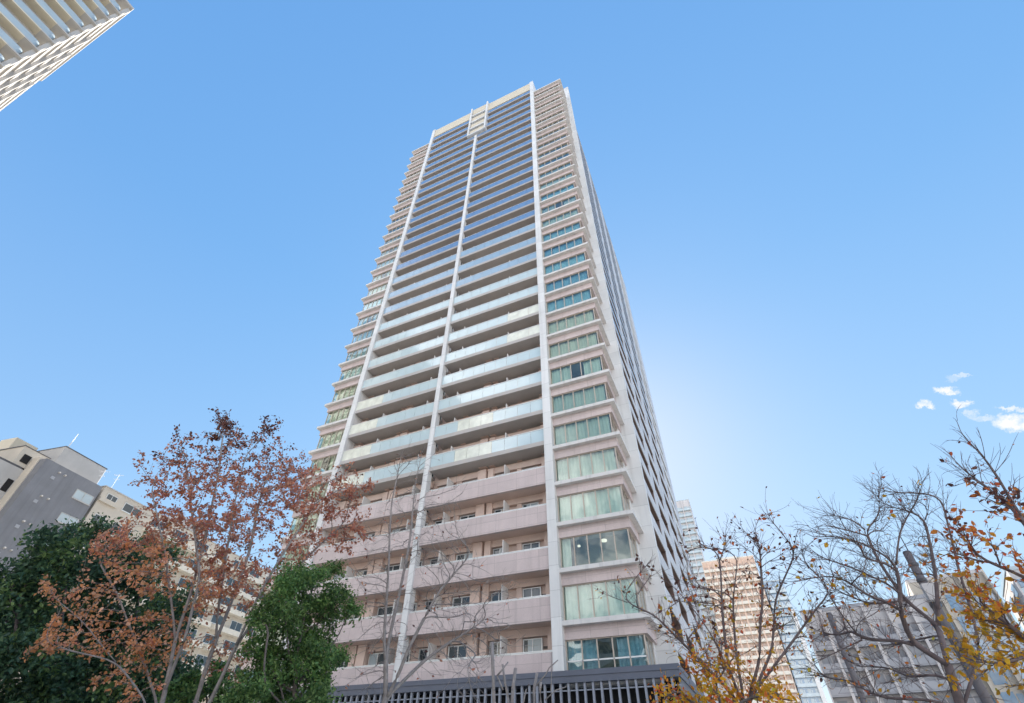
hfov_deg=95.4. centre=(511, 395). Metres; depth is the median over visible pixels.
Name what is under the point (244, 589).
window
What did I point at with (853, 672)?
utility pole
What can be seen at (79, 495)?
window
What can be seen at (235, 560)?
window
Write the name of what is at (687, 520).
slim tower
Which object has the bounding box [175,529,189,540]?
window
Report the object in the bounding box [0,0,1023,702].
sky
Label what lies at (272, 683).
green tree
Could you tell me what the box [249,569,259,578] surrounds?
window
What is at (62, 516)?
window
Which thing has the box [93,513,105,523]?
window
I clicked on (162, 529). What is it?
window
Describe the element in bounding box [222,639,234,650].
window
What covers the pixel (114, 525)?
window
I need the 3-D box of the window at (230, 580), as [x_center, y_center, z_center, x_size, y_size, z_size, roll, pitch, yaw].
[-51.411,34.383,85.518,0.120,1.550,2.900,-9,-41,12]
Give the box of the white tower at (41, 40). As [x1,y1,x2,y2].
[0,0,133,110]
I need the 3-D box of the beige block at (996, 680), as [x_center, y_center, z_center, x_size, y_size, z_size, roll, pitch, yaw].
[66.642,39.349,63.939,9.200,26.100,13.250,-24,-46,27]
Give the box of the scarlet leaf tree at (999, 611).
[921,406,1023,695]
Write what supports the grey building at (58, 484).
on the ground
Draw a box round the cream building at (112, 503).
[0,485,271,702]
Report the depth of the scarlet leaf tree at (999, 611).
5.55 m
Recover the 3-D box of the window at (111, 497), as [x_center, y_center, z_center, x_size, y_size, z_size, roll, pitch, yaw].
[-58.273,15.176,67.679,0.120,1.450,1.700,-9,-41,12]
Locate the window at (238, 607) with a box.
[236,602,246,612]
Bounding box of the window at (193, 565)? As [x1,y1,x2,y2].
[187,558,200,567]
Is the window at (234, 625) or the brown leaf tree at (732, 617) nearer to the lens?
the brown leaf tree at (732, 617)
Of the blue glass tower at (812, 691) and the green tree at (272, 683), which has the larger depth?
the blue glass tower at (812, 691)
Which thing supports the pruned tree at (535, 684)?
on the ground
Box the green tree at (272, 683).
[209,555,371,702]
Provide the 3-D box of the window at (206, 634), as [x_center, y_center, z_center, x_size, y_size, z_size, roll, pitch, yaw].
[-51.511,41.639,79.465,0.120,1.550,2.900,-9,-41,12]
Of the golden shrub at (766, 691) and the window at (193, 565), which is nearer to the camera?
the golden shrub at (766, 691)
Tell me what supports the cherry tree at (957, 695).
on the ground
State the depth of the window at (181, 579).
76.36 m
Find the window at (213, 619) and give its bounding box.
[210,613,223,624]
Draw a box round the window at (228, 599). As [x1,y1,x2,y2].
[220,595,230,604]
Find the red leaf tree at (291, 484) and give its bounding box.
[22,406,377,702]
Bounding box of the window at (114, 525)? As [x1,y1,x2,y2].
[111,522,131,536]
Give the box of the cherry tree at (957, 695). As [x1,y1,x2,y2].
[762,462,1013,702]
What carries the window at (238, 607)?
in the cream building at (112, 503)
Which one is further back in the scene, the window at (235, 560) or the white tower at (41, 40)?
the window at (235, 560)
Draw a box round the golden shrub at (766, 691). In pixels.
[647,642,802,702]
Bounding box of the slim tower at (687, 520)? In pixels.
[676,499,734,702]
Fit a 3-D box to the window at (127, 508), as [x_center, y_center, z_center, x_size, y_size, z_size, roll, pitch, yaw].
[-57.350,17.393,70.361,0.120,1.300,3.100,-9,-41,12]
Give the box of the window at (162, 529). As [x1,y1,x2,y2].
[152,517,165,530]
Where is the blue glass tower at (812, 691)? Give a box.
[763,579,826,702]
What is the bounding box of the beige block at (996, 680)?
[905,569,1023,702]
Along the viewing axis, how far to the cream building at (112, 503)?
77.86 m
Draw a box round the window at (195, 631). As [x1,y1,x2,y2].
[181,628,197,638]
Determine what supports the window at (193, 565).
in the cream building at (112, 503)
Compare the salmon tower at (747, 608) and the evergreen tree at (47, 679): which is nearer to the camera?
the evergreen tree at (47, 679)
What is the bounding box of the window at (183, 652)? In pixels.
[181,650,187,661]
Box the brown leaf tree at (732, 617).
[592,486,866,702]
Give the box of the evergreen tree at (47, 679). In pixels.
[0,512,217,702]
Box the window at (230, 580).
[225,577,237,585]
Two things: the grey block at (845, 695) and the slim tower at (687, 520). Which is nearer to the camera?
the grey block at (845, 695)
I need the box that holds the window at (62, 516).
[55,512,78,525]
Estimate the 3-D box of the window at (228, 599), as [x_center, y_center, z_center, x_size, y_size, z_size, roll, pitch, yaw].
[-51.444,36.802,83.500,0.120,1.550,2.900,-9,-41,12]
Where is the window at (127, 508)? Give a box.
[121,503,142,517]
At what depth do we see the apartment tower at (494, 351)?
41.13 m
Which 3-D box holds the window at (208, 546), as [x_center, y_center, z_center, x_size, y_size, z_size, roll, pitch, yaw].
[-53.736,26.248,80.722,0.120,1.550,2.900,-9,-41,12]
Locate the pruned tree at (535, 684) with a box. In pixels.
[491,642,565,702]
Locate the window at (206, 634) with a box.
[202,633,213,643]
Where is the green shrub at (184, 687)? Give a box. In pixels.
[157,657,248,702]
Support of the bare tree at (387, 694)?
on the ground
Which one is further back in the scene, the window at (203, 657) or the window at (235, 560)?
the window at (235, 560)
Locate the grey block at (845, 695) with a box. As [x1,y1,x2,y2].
[800,594,981,702]
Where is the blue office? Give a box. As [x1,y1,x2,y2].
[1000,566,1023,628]
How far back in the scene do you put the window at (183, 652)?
74.70 m
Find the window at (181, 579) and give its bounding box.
[178,577,191,589]
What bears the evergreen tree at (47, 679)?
on the ground
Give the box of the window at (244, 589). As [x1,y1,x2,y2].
[243,585,254,595]
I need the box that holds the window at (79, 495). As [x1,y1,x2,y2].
[71,489,93,505]
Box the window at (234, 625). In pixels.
[229,620,241,631]
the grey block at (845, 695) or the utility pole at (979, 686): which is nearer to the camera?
the utility pole at (979, 686)
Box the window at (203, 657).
[194,654,207,665]
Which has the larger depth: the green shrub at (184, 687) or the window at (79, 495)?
the window at (79, 495)
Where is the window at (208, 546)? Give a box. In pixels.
[194,540,209,551]
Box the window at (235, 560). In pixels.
[233,559,242,568]
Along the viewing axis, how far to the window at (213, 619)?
81.18 m
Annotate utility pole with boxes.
[827,612,867,702]
[900,536,993,702]
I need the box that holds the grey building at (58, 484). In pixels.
[0,437,106,622]
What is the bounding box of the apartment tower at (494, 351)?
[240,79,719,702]
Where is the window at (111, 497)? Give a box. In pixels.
[106,493,117,502]
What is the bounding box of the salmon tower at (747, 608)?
[701,555,800,702]
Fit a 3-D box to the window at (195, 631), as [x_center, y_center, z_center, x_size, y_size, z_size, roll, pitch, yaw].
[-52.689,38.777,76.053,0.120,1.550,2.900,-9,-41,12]
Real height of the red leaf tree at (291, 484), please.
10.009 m
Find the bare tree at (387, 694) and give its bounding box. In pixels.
[344,439,537,702]
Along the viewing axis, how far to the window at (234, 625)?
84.91 m

